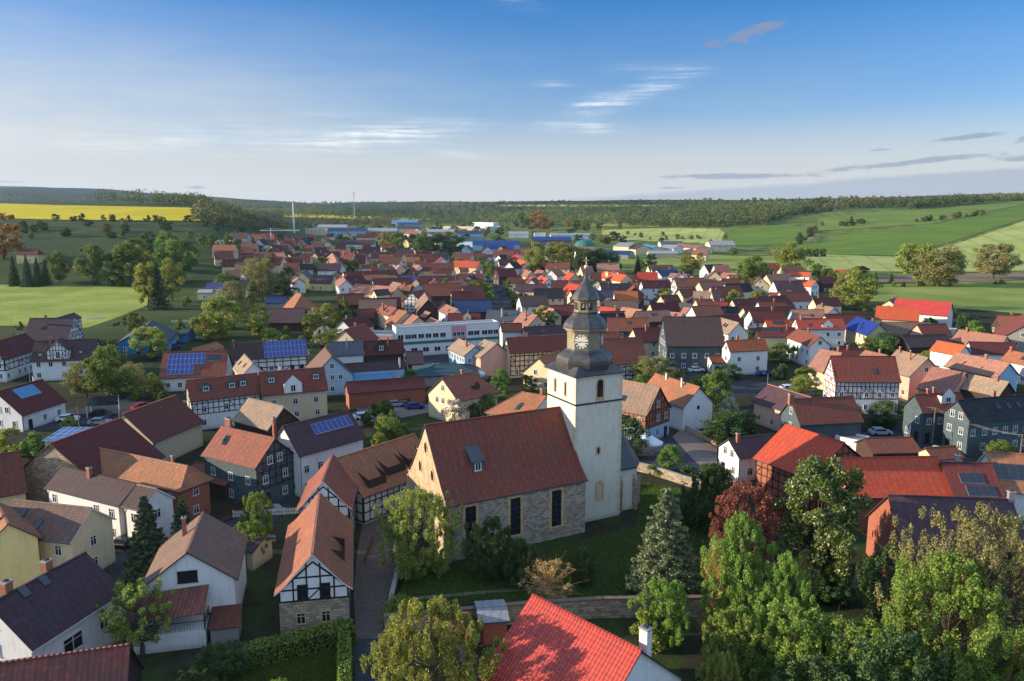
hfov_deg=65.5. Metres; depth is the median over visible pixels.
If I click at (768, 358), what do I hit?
leafy tree
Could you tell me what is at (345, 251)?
house
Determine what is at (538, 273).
house
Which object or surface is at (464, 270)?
shed
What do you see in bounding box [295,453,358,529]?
barn
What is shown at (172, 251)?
leafy tree
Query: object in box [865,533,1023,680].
leafy tree
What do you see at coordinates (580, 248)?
leafy tree
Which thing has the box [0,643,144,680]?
barn
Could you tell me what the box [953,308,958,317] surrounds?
leafy tree
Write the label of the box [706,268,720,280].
house
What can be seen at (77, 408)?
utility pole
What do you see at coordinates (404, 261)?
house
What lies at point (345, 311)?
leafy tree
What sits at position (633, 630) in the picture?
bush
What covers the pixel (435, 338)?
building
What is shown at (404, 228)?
hall
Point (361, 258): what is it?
house
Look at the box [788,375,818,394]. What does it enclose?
leafy tree
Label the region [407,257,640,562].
church
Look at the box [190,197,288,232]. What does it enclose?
forest
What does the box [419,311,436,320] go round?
house
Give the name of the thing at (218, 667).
bush
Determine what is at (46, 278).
spruce tree
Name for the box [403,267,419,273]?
barn
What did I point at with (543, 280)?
house
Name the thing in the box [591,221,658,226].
forest meadow
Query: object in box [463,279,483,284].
house
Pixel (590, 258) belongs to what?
leafy tree
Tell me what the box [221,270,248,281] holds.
house
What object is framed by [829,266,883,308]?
leafy tree
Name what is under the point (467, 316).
house
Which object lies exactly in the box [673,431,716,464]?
courtyard
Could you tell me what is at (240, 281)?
house
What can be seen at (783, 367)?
bush
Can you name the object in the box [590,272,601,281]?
house
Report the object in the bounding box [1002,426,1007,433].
window
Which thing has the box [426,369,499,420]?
house
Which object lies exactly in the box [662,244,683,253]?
hall
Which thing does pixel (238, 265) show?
house
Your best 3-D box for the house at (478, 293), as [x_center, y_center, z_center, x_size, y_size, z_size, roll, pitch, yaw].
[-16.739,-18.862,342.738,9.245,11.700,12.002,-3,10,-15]
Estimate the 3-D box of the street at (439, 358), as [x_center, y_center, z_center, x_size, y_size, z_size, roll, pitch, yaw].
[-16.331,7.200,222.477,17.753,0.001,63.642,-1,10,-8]
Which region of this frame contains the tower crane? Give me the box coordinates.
[260,228,299,238]
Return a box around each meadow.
[0,285,168,327]
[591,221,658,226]
[840,280,1023,313]
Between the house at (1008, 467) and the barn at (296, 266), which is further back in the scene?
the barn at (296, 266)
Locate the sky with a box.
[0,0,1023,202]
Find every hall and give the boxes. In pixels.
[238,249,255,258]
[317,225,348,228]
[367,228,398,233]
[368,231,392,234]
[391,220,417,225]
[397,222,421,227]
[397,226,419,231]
[427,229,454,235]
[452,237,483,246]
[452,299,492,319]
[457,231,482,236]
[472,240,519,250]
[483,245,513,253]
[509,231,528,237]
[531,237,571,243]
[536,242,568,248]
[550,233,590,238]
[606,250,634,258]
[613,242,638,250]
[629,244,650,254]
[643,244,665,250]
[646,251,677,257]
[658,241,682,246]
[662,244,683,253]
[676,243,712,253]
[705,241,735,251]
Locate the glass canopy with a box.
[353,373,392,380]
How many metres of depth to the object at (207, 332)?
262.37 m
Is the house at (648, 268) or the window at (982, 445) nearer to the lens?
the window at (982, 445)
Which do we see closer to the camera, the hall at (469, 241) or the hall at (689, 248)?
the hall at (689, 248)
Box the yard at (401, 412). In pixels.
[352,404,428,425]
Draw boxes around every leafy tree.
[0,212,26,259]
[20,227,28,232]
[26,233,33,237]
[29,224,38,231]
[38,222,48,229]
[44,250,72,282]
[51,214,60,220]
[59,227,71,236]
[60,360,101,397]
[73,244,110,284]
[82,344,134,395]
[83,219,93,225]
[94,567,189,655]
[98,252,123,285]
[100,223,112,232]
[106,248,132,285]
[107,231,117,237]
[111,242,144,286]
[112,361,148,391]
[118,229,125,235]
[119,224,130,231]
[120,311,142,332]
[121,237,148,255]
[128,244,158,283]
[128,326,171,358]
[132,261,160,308]
[136,378,166,395]
[138,231,155,242]
[142,238,154,248]
[152,215,159,220]
[152,229,183,269]
[157,216,166,224]
[158,238,201,279]
[159,221,172,230]
[159,257,184,301]
[176,667,226,680]
[184,215,191,221]
[186,231,193,238]
[199,294,242,338]
[206,233,217,239]
[214,271,240,282]
[215,279,252,327]
[223,235,232,244]
[232,238,243,246]
[238,258,267,280]
[239,490,272,538]
[241,255,279,301]
[245,281,259,309]
[259,245,265,251]
[273,277,299,294]
[279,266,299,278]
[312,261,323,269]
[313,326,329,346]
[314,256,327,263]
[320,329,340,346]
[336,296,351,320]
[338,310,358,322]
[345,260,359,270]
[346,246,355,252]
[358,591,507,680]
[366,259,378,266]
[373,483,464,580]
[375,231,390,245]
[376,417,406,440]
[378,263,387,268]
[385,246,395,254]
[388,231,407,247]
[401,368,415,376]
[406,234,422,248]
[412,230,433,251]
[425,233,452,251]
[441,398,469,420]
[447,235,468,252]
[461,515,523,583]
[465,402,481,417]
[467,280,488,291]
[477,392,497,415]
[481,260,494,280]
[485,291,497,302]
[490,368,510,390]
[494,227,503,234]
[501,537,544,588]
[503,224,509,231]
[504,279,511,295]
[509,292,525,306]
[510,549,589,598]
[515,211,525,226]
[522,241,545,272]
[522,374,538,391]
[523,217,534,228]
[529,210,549,230]
[532,305,558,325]
[538,241,575,267]
[556,244,589,271]
[566,228,575,232]
[569,546,597,586]
[571,222,580,229]
[572,249,597,271]
[573,234,582,241]
[579,222,590,230]
[580,248,611,267]
[588,234,595,239]
[595,221,602,228]
[597,234,610,243]
[597,251,622,268]
[608,231,620,240]
[616,221,622,228]
[619,235,626,241]
[621,413,649,454]
[626,356,676,377]
[627,577,691,648]
[632,373,651,382]
[633,259,645,267]
[645,253,656,265]
[653,288,673,297]
[655,444,683,469]
[667,369,689,382]
[678,254,702,273]
[681,462,741,533]
[684,602,775,680]
[689,374,705,387]
[692,537,732,632]
[695,641,742,680]
[696,252,705,260]
[697,501,777,637]
[698,463,725,489]
[699,409,748,447]
[701,369,733,407]
[708,477,787,578]
[719,363,743,379]
[719,396,738,412]
[725,410,761,437]
[726,597,840,680]
[729,248,738,254]
[732,258,766,283]
[740,255,769,277]
[747,330,753,338]
[751,546,820,651]
[758,266,775,273]
[767,351,774,360]
[768,343,797,362]
[770,652,863,680]
[771,240,813,271]
[771,454,873,589]
[781,554,827,622]
[787,610,917,680]
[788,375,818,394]
[794,366,815,384]
[806,249,813,256]
[807,227,813,232]
[810,263,825,270]
[812,248,819,256]
[819,248,826,256]
[821,267,833,276]
[824,624,948,680]
[827,278,852,304]
[828,270,840,279]
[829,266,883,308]
[849,496,1023,679]
[855,542,917,621]
[858,265,869,276]
[858,336,880,350]
[865,400,903,428]
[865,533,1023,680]
[871,339,895,355]
[872,331,902,355]
[894,243,942,284]
[907,243,968,285]
[916,349,929,358]
[922,317,937,323]
[931,249,966,285]
[950,212,959,217]
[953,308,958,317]
[954,313,979,330]
[970,243,1023,278]
[970,536,1023,618]
[983,439,1016,453]
[988,624,1023,680]
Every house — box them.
[0,331,34,381]
[0,375,67,431]
[0,502,42,595]
[0,551,121,660]
[9,499,116,568]
[15,249,44,263]
[25,315,83,340]
[30,336,100,380]
[43,466,136,538]
[56,312,81,329]
[98,447,213,522]
[117,320,177,353]
[120,483,174,546]
[129,511,247,654]
[159,346,232,391]
[185,372,260,429]
[197,289,215,299]
[201,417,294,503]
[205,283,227,293]
[214,250,233,266]
[221,257,242,271]
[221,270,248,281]
[229,278,249,296]
[231,339,307,370]
[232,353,261,374]
[234,262,258,277]
[240,242,258,251]
[250,232,262,240]
[254,250,272,257]
[255,239,269,251]
[258,364,327,419]
[265,239,280,244]
[266,239,275,245]
[266,243,283,252]
[268,248,282,252]
[268,255,286,273]
[271,409,365,497]
[273,253,286,257]
[280,245,288,249]
[283,241,293,245]
[285,256,292,262]
[286,256,305,263]
[287,252,298,256]
[289,249,303,256]
[290,274,305,293]
[297,269,311,288]
[298,262,312,274]
[301,253,313,263]
[302,244,314,254]
[305,347,354,395]
[306,237,313,242]
[309,272,337,290]
[312,251,326,262]
[314,247,326,253]
[317,246,330,250]
[317,261,340,274]
[320,236,329,244]
[324,240,335,249]
[326,250,340,257]
[326,253,345,272]
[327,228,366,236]
[327,233,334,239]
[328,338,363,362]
[331,248,351,254]
[332,322,379,361]
[333,314,374,334]
[334,276,352,295]
[335,274,368,285]
[336,244,346,247]
[339,251,355,270]
[340,240,375,249]
[341,269,397,277]
[342,231,350,239]
[344,357,405,377]
[354,253,367,270]
[356,233,390,243]
[357,248,370,255]
[359,298,396,309]
[361,243,370,248]
[362,273,387,280]
[363,337,404,361]
[369,250,385,261]
[371,276,412,285]
[371,289,390,297]
[375,303,396,327]
[380,245,396,251]
[383,309,410,329]
[389,282,401,287]
[390,253,402,256]
[396,247,408,255]
[396,264,406,273]
[396,272,419,282]
[399,282,413,294]
[401,312,425,323]
[402,255,407,267]
[402,289,431,312]
[403,239,411,246]
[404,230,421,235]
[406,257,419,263]
[408,249,414,254]
[410,254,422,260]
[410,267,430,273]
[411,280,422,290]
[412,263,422,270]
[413,259,432,266]
[415,251,430,253]
[419,276,454,285]
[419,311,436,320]
[420,247,436,253]
[423,252,438,262]
[423,281,461,304]
[425,317,439,322]
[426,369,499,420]
[431,263,454,274]
[431,300,441,307]
[434,257,448,262]
[436,266,451,274]
[437,303,461,321]
[438,250,449,261]
[446,279,468,285]
[447,310,480,321]
[447,338,479,364]
[449,290,472,305]
[452,251,473,260]
[453,260,482,273]
[458,273,482,278]
[461,283,485,299]
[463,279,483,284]
[466,273,477,278]
[471,253,485,256]
[474,255,487,263]
[478,593,686,680]
[481,245,492,253]
[481,264,501,279]
[484,387,546,415]
[485,308,518,333]
[493,251,514,258]
[493,254,506,265]
[493,266,516,284]
[495,244,507,250]
[497,259,512,267]
[499,320,522,346]
[501,249,520,254]
[504,259,522,275]
[507,277,520,291]
[512,253,522,260]
[512,310,547,326]
[515,281,546,302]
[516,292,548,314]
[517,258,529,270]
[518,269,537,282]
[521,322,566,335]
[522,275,532,283]
[522,350,559,389]
[526,277,541,283]
[532,288,563,306]
[533,306,561,324]
[534,270,546,277]
[537,275,550,287]
[545,262,570,274]
[545,266,564,279]
[549,304,574,324]
[551,278,567,287]
[561,271,580,282]
[563,282,581,304]
[567,290,575,303]
[567,300,582,306]
[577,266,593,280]
[589,287,605,308]
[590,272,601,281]
[592,278,603,288]
[597,281,631,293]
[598,290,612,299]
[598,305,618,312]
[600,308,623,312]
[601,271,630,282]
[606,314,649,336]
[620,307,642,316]
[622,379,671,439]
[627,283,649,305]
[628,279,640,288]
[628,324,659,358]
[632,309,670,326]
[636,272,657,280]
[639,278,670,299]
[645,265,673,271]
[646,299,680,311]
[647,372,714,430]
[651,267,666,271]
[655,267,678,279]
[656,294,681,308]
[658,316,724,370]
[667,272,689,282]
[670,277,703,294]
[670,311,684,315]
[671,272,685,280]
[675,288,696,308]
[680,307,689,313]
[686,297,702,307]
[691,248,709,260]
[692,296,714,305]
[693,291,709,298]
[699,264,722,278]
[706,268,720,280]
[708,286,743,300]
[710,288,720,300]
[711,265,730,274]
[714,298,727,306]
[716,432,773,481]
[719,271,739,280]
[721,276,739,282]
[721,306,739,313]
[721,317,749,339]
[721,335,768,374]
[726,275,750,282]
[727,298,759,309]
[743,306,785,329]
[750,275,769,295]
[751,384,810,430]
[753,324,795,352]
[754,298,786,306]
[762,319,793,326]
[763,272,791,286]
[766,263,779,271]
[776,266,802,273]
[779,393,864,438]
[786,327,830,366]
[787,309,824,318]
[788,270,812,280]
[791,315,846,347]
[794,278,819,295]
[807,295,841,312]
[807,347,842,389]
[814,276,836,292]
[814,302,838,313]
[821,313,865,324]
[822,355,901,413]
[831,344,864,355]
[844,316,889,350]
[859,348,887,355]
[881,295,896,305]
[891,346,936,399]
[902,386,963,443]
[908,323,952,339]
[929,340,971,367]
[941,390,1023,455]
[943,352,1019,394]
[951,327,1010,344]
[966,341,1017,360]
[977,450,1023,527]
[995,314,1023,352]
[1000,346,1023,384]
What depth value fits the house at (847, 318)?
265.62 m
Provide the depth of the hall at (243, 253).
519.23 m
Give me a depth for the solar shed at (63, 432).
145.14 m
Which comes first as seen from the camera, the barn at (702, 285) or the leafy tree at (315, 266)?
the barn at (702, 285)
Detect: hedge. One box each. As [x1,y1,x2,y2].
[222,617,356,672]
[336,630,352,680]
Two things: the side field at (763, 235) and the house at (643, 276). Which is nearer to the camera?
the house at (643, 276)
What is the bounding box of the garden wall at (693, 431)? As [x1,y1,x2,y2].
[685,425,714,444]
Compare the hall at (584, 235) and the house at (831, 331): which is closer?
the house at (831, 331)
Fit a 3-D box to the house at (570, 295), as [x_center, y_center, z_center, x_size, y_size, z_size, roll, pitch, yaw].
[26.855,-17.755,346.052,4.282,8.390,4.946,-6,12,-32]
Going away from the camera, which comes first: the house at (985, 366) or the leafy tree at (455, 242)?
the house at (985, 366)
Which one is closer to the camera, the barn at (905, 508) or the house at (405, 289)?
the barn at (905, 508)
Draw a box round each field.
[0,203,201,220]
[500,204,666,206]
[603,228,724,243]
[619,255,806,270]
[722,226,806,245]
[796,205,1023,254]
[818,200,1023,230]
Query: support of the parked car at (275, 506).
on the street at (285, 503)
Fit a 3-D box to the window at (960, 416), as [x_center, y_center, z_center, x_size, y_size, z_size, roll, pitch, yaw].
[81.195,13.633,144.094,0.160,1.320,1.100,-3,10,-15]
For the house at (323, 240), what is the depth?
852.36 m
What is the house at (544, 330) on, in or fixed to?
on the ground at (260, 616)
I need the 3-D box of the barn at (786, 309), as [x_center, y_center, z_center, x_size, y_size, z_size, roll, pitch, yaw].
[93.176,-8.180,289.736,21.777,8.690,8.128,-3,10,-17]
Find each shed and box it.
[42,427,91,446]
[178,328,194,341]
[191,461,229,503]
[215,499,246,521]
[245,536,274,570]
[265,296,288,309]
[361,265,370,270]
[397,295,406,307]
[405,350,423,372]
[412,363,479,386]
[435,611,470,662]
[458,267,468,272]
[474,599,509,645]
[570,280,581,284]
[747,328,755,338]
[767,292,778,295]
[853,436,920,456]
[916,445,965,461]
[948,327,957,337]
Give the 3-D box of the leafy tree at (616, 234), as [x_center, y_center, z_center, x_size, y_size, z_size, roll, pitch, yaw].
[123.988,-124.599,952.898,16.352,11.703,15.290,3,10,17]
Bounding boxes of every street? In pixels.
[0,392,153,435]
[106,547,131,580]
[225,495,297,533]
[355,639,381,680]
[423,354,497,388]
[491,284,515,309]
[630,435,701,475]
[862,425,975,461]
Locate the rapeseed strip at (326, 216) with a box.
[285,213,427,219]
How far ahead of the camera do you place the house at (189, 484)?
115.32 m
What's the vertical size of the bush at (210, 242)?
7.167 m
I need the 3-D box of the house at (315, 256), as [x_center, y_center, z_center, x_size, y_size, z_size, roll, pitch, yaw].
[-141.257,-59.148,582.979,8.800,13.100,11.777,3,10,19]
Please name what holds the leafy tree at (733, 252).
on the field at (731, 261)
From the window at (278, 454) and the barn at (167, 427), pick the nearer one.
the window at (278, 454)
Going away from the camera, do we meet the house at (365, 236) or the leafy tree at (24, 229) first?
the leafy tree at (24, 229)
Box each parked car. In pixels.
[55,413,80,422]
[87,417,111,425]
[88,408,110,417]
[114,533,130,549]
[130,402,148,408]
[171,343,181,348]
[251,504,282,515]
[353,411,373,419]
[388,399,403,406]
[400,398,409,405]
[405,401,424,409]
[482,375,491,382]
[687,366,704,372]
[755,370,771,376]
[779,384,790,388]
[868,426,892,435]
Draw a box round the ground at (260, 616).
[0,186,1023,680]
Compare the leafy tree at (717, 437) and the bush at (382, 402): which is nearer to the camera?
the leafy tree at (717, 437)
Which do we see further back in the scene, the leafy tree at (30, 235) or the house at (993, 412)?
the leafy tree at (30, 235)
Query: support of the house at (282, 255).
on the ground at (260, 616)
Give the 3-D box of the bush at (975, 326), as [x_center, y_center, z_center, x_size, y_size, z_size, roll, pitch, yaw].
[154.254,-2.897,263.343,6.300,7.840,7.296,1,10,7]
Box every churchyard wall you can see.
[384,570,869,635]
[386,516,398,608]
[637,462,700,486]
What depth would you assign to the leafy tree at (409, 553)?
95.78 m
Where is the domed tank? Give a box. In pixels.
[575,239,594,249]
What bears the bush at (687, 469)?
on the ground at (260, 616)
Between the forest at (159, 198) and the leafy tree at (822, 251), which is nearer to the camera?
the leafy tree at (822, 251)
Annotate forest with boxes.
[0,188,284,207]
[2,192,1023,204]
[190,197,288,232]
[283,199,810,226]
[295,216,397,225]
[756,197,908,213]
[907,192,1023,208]
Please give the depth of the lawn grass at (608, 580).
98.50 m
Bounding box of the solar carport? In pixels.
[86,395,119,417]
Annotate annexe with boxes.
[707,355,726,372]
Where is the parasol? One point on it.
(654, 442)
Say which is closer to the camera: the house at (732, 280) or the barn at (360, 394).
the barn at (360, 394)
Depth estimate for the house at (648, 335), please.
232.99 m
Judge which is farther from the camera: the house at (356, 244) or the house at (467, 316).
the house at (356, 244)
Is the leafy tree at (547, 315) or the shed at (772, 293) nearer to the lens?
the leafy tree at (547, 315)
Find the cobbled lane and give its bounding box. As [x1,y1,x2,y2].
[353,515,403,638]
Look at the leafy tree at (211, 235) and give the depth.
570.28 m
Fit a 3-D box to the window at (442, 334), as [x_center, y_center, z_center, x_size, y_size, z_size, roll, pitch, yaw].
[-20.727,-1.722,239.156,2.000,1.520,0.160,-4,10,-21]
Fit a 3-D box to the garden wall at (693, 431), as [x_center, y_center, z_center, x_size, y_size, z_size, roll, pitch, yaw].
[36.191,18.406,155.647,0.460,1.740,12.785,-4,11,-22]
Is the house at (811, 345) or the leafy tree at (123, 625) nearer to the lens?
the leafy tree at (123, 625)
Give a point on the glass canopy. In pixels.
(372, 376)
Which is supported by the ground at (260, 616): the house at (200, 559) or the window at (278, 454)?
the house at (200, 559)
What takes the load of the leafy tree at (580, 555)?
on the ground at (260, 616)
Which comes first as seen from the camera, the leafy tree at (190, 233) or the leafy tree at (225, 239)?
the leafy tree at (225, 239)
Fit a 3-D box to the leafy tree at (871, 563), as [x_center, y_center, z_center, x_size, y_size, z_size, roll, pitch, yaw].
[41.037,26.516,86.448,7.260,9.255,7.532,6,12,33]
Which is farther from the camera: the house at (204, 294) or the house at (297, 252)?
the house at (297, 252)
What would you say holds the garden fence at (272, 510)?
on the ground at (260, 616)
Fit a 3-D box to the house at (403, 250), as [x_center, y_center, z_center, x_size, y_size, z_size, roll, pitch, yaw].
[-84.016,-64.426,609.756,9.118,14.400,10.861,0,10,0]
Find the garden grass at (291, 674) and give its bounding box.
[219,646,337,680]
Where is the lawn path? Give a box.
[411,585,573,599]
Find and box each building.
[305,228,327,235]
[372,330,392,339]
[392,319,498,356]
[426,226,478,230]
[473,222,498,226]
[481,226,502,230]
[534,233,545,236]
[835,434,869,450]
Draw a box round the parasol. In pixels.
[644,436,662,451]
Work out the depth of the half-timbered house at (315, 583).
84.05 m
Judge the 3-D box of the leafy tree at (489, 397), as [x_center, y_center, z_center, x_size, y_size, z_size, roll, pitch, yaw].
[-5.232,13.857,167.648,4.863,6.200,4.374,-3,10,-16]
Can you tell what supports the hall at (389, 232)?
on the ground at (260, 616)
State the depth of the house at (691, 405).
160.59 m
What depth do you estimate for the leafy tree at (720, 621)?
73.03 m
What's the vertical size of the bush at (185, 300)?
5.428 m
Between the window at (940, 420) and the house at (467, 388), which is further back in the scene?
the house at (467, 388)
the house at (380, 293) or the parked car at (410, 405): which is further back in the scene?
the house at (380, 293)
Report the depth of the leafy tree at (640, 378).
191.48 m
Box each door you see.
[28,419,32,429]
[664,426,666,436]
[914,430,917,441]
[924,433,929,443]
[945,438,949,445]
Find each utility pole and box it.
[74,406,80,426]
[931,407,937,445]
[1018,434,1023,452]
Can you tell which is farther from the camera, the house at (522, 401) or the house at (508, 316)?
the house at (508, 316)
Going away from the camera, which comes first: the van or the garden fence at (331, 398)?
the garden fence at (331, 398)
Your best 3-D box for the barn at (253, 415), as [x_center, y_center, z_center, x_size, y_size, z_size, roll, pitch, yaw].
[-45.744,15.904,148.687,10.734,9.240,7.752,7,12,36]
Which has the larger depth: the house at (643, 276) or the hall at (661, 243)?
the hall at (661, 243)
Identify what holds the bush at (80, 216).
on the ground at (260, 616)
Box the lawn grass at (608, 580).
[399,483,714,607]
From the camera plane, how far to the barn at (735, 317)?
267.51 m
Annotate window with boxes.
[4,407,9,413]
[52,493,56,502]
[54,545,62,555]
[62,628,84,651]
[90,534,97,547]
[92,555,98,564]
[93,504,98,510]
[99,615,108,631]
[108,508,113,516]
[131,513,136,522]
[154,507,161,518]
[177,382,182,387]
[177,570,198,583]
[193,486,199,496]
[193,504,199,514]
[211,467,215,475]
[228,471,233,480]
[229,489,233,497]
[245,476,250,485]
[263,475,268,484]
[267,455,272,465]
[277,452,282,461]
[282,467,288,477]
[282,485,287,494]
[293,398,297,404]
[296,612,306,624]
[297,584,308,600]
[304,465,309,473]
[315,409,319,414]
[318,460,322,469]
[319,582,330,598]
[321,610,330,622]
[330,386,334,391]
[338,374,342,379]
[405,334,410,339]
[411,334,416,338]
[418,333,423,338]
[418,459,420,472]
[423,347,428,351]
[424,441,426,453]
[425,333,431,337]
[430,469,433,482]
[433,333,438,337]
[434,346,440,350]
[440,332,445,336]
[462,502,478,547]
[474,330,479,334]
[482,330,487,334]
[507,494,523,538]
[548,486,564,529]
[554,377,556,392]
[564,381,566,397]
[595,480,603,500]
[596,378,604,398]
[596,446,600,454]
[730,449,733,457]
[731,466,734,474]
[747,467,752,475]
[926,418,931,424]
[938,417,942,423]
[946,423,951,430]
[950,409,954,417]
[957,441,961,449]
[958,412,963,419]
[958,427,963,434]
[970,429,975,436]
[980,443,984,449]
[982,428,987,435]
[992,427,997,434]
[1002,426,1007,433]
[1012,425,1017,432]
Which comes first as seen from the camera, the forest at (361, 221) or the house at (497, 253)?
the house at (497, 253)
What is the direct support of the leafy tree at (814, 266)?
on the ground at (260, 616)
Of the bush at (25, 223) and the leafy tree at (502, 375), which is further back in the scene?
the bush at (25, 223)
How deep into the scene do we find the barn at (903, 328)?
254.29 m
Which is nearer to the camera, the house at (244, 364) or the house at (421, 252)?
the house at (244, 364)
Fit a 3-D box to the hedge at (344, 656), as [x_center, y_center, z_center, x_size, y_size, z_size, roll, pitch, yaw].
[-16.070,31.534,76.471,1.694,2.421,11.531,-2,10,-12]
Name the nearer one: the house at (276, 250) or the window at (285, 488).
the window at (285, 488)
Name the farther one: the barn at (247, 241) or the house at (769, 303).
the barn at (247, 241)
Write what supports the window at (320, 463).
in the house at (313, 444)
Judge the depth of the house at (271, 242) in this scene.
612.96 m
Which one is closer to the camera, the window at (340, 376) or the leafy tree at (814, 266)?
the window at (340, 376)
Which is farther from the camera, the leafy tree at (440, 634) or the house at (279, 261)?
the house at (279, 261)
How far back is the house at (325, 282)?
413.74 m
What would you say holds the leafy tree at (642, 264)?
on the ground at (260, 616)
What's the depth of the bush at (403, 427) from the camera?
155.02 m
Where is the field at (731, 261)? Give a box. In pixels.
[619,255,806,270]
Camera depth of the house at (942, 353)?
216.07 m
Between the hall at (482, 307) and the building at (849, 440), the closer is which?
the building at (849, 440)
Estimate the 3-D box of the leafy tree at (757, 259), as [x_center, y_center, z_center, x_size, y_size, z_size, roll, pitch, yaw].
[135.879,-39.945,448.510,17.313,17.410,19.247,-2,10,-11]
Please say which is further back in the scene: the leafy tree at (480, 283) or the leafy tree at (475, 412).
the leafy tree at (480, 283)
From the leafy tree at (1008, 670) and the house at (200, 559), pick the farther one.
the house at (200, 559)
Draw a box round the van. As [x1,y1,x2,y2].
[478,370,484,377]
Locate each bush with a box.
[0,426,30,455]
[14,321,23,329]
[15,430,44,455]
[18,220,27,227]
[60,415,76,427]
[78,213,84,220]
[106,339,114,348]
[109,215,116,221]
[127,385,142,400]
[138,314,145,322]
[147,372,158,382]
[149,381,164,397]
[151,392,157,401]
[157,388,172,399]
[173,319,181,328]
[177,321,185,328]
[181,296,191,306]
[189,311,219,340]
[190,639,252,680]
[196,233,206,244]
[205,238,214,246]
[233,519,268,553]
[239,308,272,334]
[260,326,274,340]
[266,327,281,340]
[270,677,287,680]
[280,334,294,339]
[282,326,289,333]
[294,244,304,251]
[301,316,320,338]
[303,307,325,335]
[309,333,321,347]
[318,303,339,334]
[360,409,378,425]
[369,403,378,413]
[370,432,387,445]
[374,415,390,428]
[375,398,392,413]
[378,403,393,416]
[380,592,416,620]
[385,410,399,419]
[387,429,405,440]
[397,420,409,434]
[486,284,494,293]
[497,384,510,398]
[629,607,662,653]
[647,464,661,476]
[659,291,671,295]
[674,489,705,528]
[679,465,699,478]
[725,289,741,302]
[747,291,758,298]
[771,363,789,378]
[790,557,859,605]
[812,267,820,277]
[848,218,856,225]
[849,341,858,347]
[862,304,869,310]
[918,280,925,285]
[968,320,988,332]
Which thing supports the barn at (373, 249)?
on the ground at (260, 616)
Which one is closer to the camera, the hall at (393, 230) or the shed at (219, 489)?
the shed at (219, 489)
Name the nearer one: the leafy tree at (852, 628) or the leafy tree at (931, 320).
the leafy tree at (852, 628)
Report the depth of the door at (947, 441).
147.36 m
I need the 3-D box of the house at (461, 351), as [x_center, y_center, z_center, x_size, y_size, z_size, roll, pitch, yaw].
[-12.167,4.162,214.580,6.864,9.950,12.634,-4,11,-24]
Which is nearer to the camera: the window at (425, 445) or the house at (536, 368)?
the window at (425, 445)
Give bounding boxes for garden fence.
[86,316,104,318]
[90,411,111,426]
[232,507,298,517]
[327,395,345,400]
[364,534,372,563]
[862,414,903,418]
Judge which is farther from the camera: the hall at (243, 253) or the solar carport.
the hall at (243, 253)
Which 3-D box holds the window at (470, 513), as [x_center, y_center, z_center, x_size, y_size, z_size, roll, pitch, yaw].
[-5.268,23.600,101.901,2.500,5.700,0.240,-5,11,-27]
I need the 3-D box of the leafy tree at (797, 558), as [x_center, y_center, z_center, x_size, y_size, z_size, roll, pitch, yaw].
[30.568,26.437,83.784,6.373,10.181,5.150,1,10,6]
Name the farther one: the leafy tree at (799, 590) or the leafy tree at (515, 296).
the leafy tree at (515, 296)
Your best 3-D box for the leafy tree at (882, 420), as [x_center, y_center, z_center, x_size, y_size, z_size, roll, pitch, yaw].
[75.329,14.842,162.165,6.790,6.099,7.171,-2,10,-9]
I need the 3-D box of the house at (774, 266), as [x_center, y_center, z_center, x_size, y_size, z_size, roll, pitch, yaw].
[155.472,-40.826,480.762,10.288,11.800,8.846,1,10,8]
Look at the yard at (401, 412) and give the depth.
173.41 m
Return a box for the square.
[654,370,814,396]
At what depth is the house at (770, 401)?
161.62 m
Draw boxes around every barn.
[0,450,27,505]
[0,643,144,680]
[23,417,165,501]
[118,395,204,460]
[190,342,224,350]
[211,245,238,258]
[228,231,251,241]
[232,397,301,436]
[236,240,251,244]
[267,308,307,331]
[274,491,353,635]
[283,293,320,313]
[284,261,300,277]
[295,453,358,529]
[336,433,418,524]
[338,293,363,313]
[344,376,426,408]
[348,283,404,297]
[353,308,375,326]
[362,247,380,251]
[364,297,401,309]
[367,265,378,270]
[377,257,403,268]
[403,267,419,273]
[414,292,438,319]
[418,274,446,277]
[461,245,473,252]
[472,339,506,376]
[503,334,566,377]
[520,248,533,258]
[534,260,547,271]
[597,262,619,273]
[599,312,625,330]
[602,300,637,310]
[603,331,619,337]
[603,337,646,380]
[612,291,638,306]
[685,305,723,315]
[694,280,726,290]
[708,314,744,326]
[723,283,753,298]
[738,305,795,318]
[752,423,861,511]
[757,295,793,304]
[768,278,805,291]
[777,291,811,308]
[823,456,951,530]
[865,489,1023,600]
[875,306,919,322]
[880,321,930,337]
[892,333,952,353]
[893,298,953,327]
[916,366,968,393]
[939,453,1005,497]
[959,373,1016,398]
[990,312,1019,333]
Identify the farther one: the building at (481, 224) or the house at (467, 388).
the building at (481, 224)
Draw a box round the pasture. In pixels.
[807,221,1023,271]
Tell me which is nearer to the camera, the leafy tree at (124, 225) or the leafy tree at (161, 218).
the leafy tree at (124, 225)
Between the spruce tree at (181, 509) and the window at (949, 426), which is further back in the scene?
the window at (949, 426)
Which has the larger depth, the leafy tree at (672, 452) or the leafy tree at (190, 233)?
the leafy tree at (190, 233)
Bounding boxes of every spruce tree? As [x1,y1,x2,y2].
[7,256,21,286]
[19,255,33,287]
[31,257,44,286]
[42,259,53,285]
[118,495,168,595]
[145,263,173,310]
[170,496,193,534]
[624,488,701,594]
[633,255,641,273]
[888,273,893,283]
[956,312,962,328]
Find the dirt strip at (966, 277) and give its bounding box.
[870,273,1023,282]
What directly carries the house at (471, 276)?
on the ground at (260, 616)
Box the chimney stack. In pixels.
[292,201,294,232]
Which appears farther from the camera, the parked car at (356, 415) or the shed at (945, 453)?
the parked car at (356, 415)

